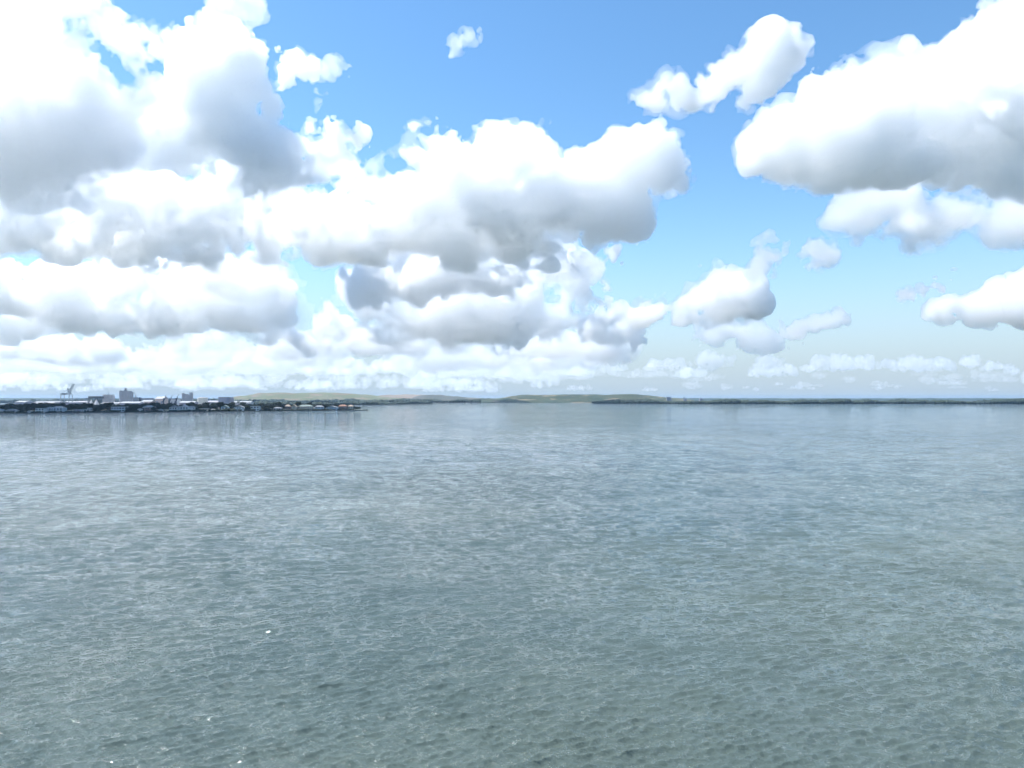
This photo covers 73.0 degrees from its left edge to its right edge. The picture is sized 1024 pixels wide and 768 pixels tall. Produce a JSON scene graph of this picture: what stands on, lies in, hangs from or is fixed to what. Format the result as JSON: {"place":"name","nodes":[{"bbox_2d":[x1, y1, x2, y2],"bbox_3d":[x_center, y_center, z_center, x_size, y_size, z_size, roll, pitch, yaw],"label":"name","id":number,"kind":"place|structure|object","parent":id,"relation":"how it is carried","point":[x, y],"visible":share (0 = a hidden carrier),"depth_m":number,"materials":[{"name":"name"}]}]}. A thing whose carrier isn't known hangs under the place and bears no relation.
{"place":"outdoors","nodes":[
{"label":"outdoors","id":0,"kind":"place"},
{"bbox_2d":[15,401,32,404],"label":"warehouse","id":1,"kind":"structure","parent":0,"point":[22,402],"depth_m":2559.55,"materials":[{"name":"white metal"}]},
{"bbox_2d":[33,401,67,404],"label":"warehouse","id":2,"kind":"structure","parent":0,"point":[51,401],"depth_m":2514.76,"materials":[{"name":"grey metal"}]},
{"bbox_2d":[103,395,114,401],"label":"silo block","id":3,"kind":"structure","parent":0,"point":[108,398],"depth_m":2447.14,"materials":[{"name":"concrete"}]},
{"bbox_2d":[119,388,133,401],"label":"silo block","id":4,"kind":"structure","parent":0,"point":[125,395],"depth_m":2297.37,"materials":[{"name":"concrete"}]},
{"bbox_2d":[120,402,144,404],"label":"warehouse","id":5,"kind":"structure","parent":0,"point":[124,403],"depth_m":2183.12,"materials":[{"name":"white metal"}]},
{"bbox_2d":[133,397,139,401],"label":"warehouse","id":6,"kind":"structure","parent":0,"point":[135,399],"depth_m":2330.87,"materials":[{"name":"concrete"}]},
{"bbox_2d":[141,400,155,402],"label":"warehouse","id":7,"kind":"structure","parent":0,"point":[147,401],"depth_m":2249.83,"materials":[{"name":"white metal"}]},
{"bbox_2d":[155,396,167,404],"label":"warehouse","id":8,"kind":"structure","parent":0,"point":[159,399],"depth_m":2322.74,"materials":[{"name":"white metal"}]},
{"bbox_2d":[170,399,180,404],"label":"warehouse","id":9,"kind":"structure","parent":0,"point":[172,401],"depth_m":2399.40,"materials":[{"name":"grey metal"}]},
{"bbox_2d":[182,392,192,400],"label":"silo block","id":10,"kind":"structure","parent":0,"point":[186,397],"depth_m":2347.64,"materials":[{"name":"concrete"}]},
{"bbox_2d":[179,401,198,404],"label":"warehouse","id":11,"kind":"structure","parent":0,"point":[185,402],"depth_m":2249.90,"materials":[{"name":"white metal"}]},
{"bbox_2d":[30,409,359,412],"bbox_3d":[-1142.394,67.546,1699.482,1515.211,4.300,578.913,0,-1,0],"label":"island ground","id":12,"kind":"structure","parent":0,"point":[157,409],"depth_m":1650.87,"materials":[{"name":"soil"}]},
{"bbox_2d":[6,403,14,408],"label":"tree","id":13,"kind":"object","parent":12,"relation":"on","point":[11,405],"visible":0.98,"depth_m":1450.87,"materials":[{"name":"green plant"}]},
{"bbox_2d":[26,403,36,410],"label":"tree","id":14,"kind":"object","parent":12,"relation":"on","point":[33,406],"visible":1,"depth_m":1456.38,"materials":[{"name":"green plant"}]},
{"bbox_2d":[35,408,47,412],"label":"house","id":15,"kind":"structure","parent":12,"relation":"on","point":[43,410],"depth_m":1453.82,"materials":[{"name":"white glass"}]},
{"bbox_2d":[50,406,66,411],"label":"house","id":16,"kind":"structure","parent":12,"relation":"on","point":[60,409],"depth_m":1469.71,"materials":[{"name":"grey glass"}]},
{"bbox_2d":[100,403,108,408],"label":"tree","id":17,"kind":"object","parent":12,"relation":"on","point":[105,406],"visible":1,"depth_m":1530.86,"materials":[{"name":"green plant"}]},
{"bbox_2d":[111,407,125,411],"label":"house","id":18,"kind":"structure","parent":12,"relation":"on","point":[122,409],"depth_m":1526.02,"materials":[{"name":"grey glass"}]},
{"bbox_2d":[142,405,154,411],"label":"house","id":19,"kind":"structure","parent":12,"relation":"on","point":[147,407],"depth_m":1558.42,"materials":[{"name":"grey brick"}]},
{"bbox_2d":[161,404,168,408],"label":"tree","id":20,"kind":"object","parent":12,"relation":"on","point":[165,406],"visible":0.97,"depth_m":1587.37,"materials":[{"name":"green plant"}]},
{"bbox_2d":[169,406,178,409],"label":"house","id":21,"kind":"structure","parent":12,"relation":"on","point":[174,408],"depth_m":1588.16,"materials":[{"name":"grey"}]},
{"bbox_2d":[0,410,352,413],"bbox_3d":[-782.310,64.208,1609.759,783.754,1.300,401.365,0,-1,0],"label":"seawall","id":22,"kind":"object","parent":12,"relation":"on","point":[187,411],"visible":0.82,"depth_m":1600.06,"materials":[{"name":"concrete"}]},
{"bbox_2d":[0,408,354,412],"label":"island undergrowth","id":23,"kind":"object","parent":12,"relation":"on","point":[230,409],"visible":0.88,"depth_m":1583.46,"materials":[{"name":"green plant"}]},
{"bbox_2d":[178,405,192,409],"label":"house","id":24,"kind":"structure","parent":12,"relation":"on","point":[184,407],"depth_m":1596.63,"materials":[{"name":"paint"}]},
{"bbox_2d":[216,402,223,407],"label":"tree","id":25,"kind":"object","parent":12,"relation":"on","point":[219,404],"visible":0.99,"depth_m":1651.64,"materials":[{"name":"green plant"}]},
{"bbox_2d":[234,406,244,410],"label":"house","id":26,"kind":"structure","parent":12,"relation":"on","point":[240,407],"depth_m":1653.61,"materials":[{"name":"grey"}]},
{"bbox_2d":[250,406,260,410],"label":"house","id":27,"kind":"structure","parent":12,"relation":"on","point":[257,408],"depth_m":1671.16,"materials":[{"name":"paint"}]},
{"bbox_2d":[298,405,312,409],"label":"house","id":28,"kind":"structure","parent":12,"relation":"on","point":[307,407],"depth_m":1737.18,"materials":[{"name":"grey tile"}]},
{"bbox_2d":[313,405,323,408],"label":"house","id":29,"kind":"structure","parent":12,"relation":"on","point":[319,407],"depth_m":1756.56,"materials":[{"name":"grey"}]},
{"bbox_2d":[326,406,338,409],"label":"house","id":30,"kind":"structure","parent":12,"relation":"on","point":[332,407],"depth_m":1774.15,"materials":[{"name":"white glass"}]},
{"bbox_2d":[338,405,346,409],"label":"house","id":31,"kind":"structure","parent":12,"relation":"on","point":[343,407],"depth_m":1790.56,"materials":[{"name":"brown brick"}]},
{"bbox_2d":[218,397,229,403],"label":"warehouse","id":32,"kind":"structure","parent":0,"point":[226,400],"depth_m":2299.46,"materials":[{"name":"grey metal"}]},
{"bbox_2d":[234,401,253,404],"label":"warehouse","id":33,"kind":"structure","parent":0,"point":[249,402],"depth_m":2458.65,"materials":[{"name":"metal"}]},
{"bbox_2d":[234,392,401,400],"bbox_3d":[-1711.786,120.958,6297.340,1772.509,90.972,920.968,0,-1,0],"label":"olive hill","id":34,"kind":"structure","parent":0,"point":[300,396],"depth_m":6022.59,"materials":[{"name":"green plant"}]},
{"bbox_2d":[379,394,418,398],"bbox_3d":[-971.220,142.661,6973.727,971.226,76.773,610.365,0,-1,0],"label":"sand hill","id":35,"kind":"structure","parent":0,"point":[407,396],"depth_m":6797.18,"materials":[{"name":"beige sand"}]},
{"bbox_2d":[411,395,497,400],"bbox_3d":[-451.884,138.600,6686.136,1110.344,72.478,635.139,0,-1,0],"label":"grey hill","id":36,"kind":"structure","parent":0,"point":[442,397],"depth_m":6497.31,"materials":[{"name":"grey"}]},
{"bbox_2d":[0,398,1020,400],"bbox_3d":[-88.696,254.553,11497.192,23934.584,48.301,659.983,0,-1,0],"label":"distant ridge","id":37,"kind":"structure","parent":0,"point":[852,399],"depth_m":11317.23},
{"bbox_2d":[0,403,1023,767],"bbox_3d":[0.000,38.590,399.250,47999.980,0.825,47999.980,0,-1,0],"label":"water","id":38,"kind":"structure","parent":0,"point":[586,585],"depth_m":110.15,"materials":[{"name":"blue liquid"}]},
{"bbox_2d":[0,0,1023,398],"label":"sky","id":39,"kind":"structure","parent":0,"point":[211,199],"materials":[{"name":"blue"}]},
{"bbox_2d":[168,401,971,402],"bbox_3d":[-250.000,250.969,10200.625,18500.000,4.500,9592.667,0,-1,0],"label":"shore ground","id":40,"kind":"structure","parent":0,"point":[458,402],"depth_m":5529.43,"materials":[{"name":"soil"}]},
{"bbox_2d":[0,398,422,402],"bbox_3d":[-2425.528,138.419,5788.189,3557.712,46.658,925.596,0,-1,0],"label":"mainland woods","id":41,"kind":"object","parent":40,"relation":"on","point":[214,399],"visible":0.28,"depth_m":5406.42,"materials":[{"name":"green plant"}]},
{"bbox_2d":[343,398,490,401],"bbox_3d":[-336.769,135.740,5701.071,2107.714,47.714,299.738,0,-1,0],"label":"shore woods","id":42,"kind":"object","parent":40,"relation":"on","point":[459,400],"visible":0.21,"depth_m":5582.60,"materials":[{"name":"green plant"}]},
{"bbox_2d":[481,394,692,402],"bbox_3d":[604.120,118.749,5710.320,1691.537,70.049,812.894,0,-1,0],"label":"green hill","id":43,"kind":"structure","parent":0,"point":[574,398],"depth_m":5465.40,"materials":[{"name":"green plant"}]},
{"bbox_3d":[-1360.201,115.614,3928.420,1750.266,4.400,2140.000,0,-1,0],"label":"back shore ground","id":44,"kind":"structure","parent":0,"visible":0},
{"bbox_2d":[254,400,431,404],"bbox_3d":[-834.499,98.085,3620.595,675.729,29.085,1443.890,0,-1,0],"label":"back shore woods","id":45,"kind":"object","parent":44,"relation":"on","point":[375,402],"visible":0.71,"depth_m":3437.99,"materials":[{"name":"green plant"}]},
{"bbox_3d":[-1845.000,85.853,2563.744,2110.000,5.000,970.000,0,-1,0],"label":"port ground","id":46,"kind":"structure","parent":0,"visible":0},
{"bbox_2d":[60,384,74,403],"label":"ship to shore crane","id":47,"kind":"object","parent":46,"relation":"on","point":[68,390],"visible":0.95,"depth_m":2348.06,"materials":[{"name":"metal"}]},
{"bbox_2d":[85,396,103,404],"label":"conveyor shed","id":48,"kind":"structure","parent":46,"relation":"on","point":[91,397],"depth_m":2411.62,"materials":[{"name":"grey metal"}]},
{"bbox_2d":[138,397,153,401],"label":"transfer gallery","id":49,"kind":"object","parent":46,"relation":"on","point":[140,398],"visible":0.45,"depth_m":2355.48,"materials":[{"name":"metal"}]},
{"bbox_2d":[197,397,207,404],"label":"storage tank","id":50,"kind":"object","parent":46,"relation":"on","point":[200,400],"visible":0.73,"depth_m":2331.61,"materials":[{"name":"white metal"}]},
{"bbox_3d":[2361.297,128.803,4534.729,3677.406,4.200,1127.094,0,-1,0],"label":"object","id":51,"kind":"structure","parent":0,"visible":0},
{"bbox_2d":[592,398,1023,403],"bbox_3d":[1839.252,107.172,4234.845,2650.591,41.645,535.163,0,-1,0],"label":"mangrove woods","id":52,"kind":"object","parent":51,"relation":"on","point":[848,401],"visible":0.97,"depth_m":4077.83,"materials":[{"name":"green plant"}]}
]}

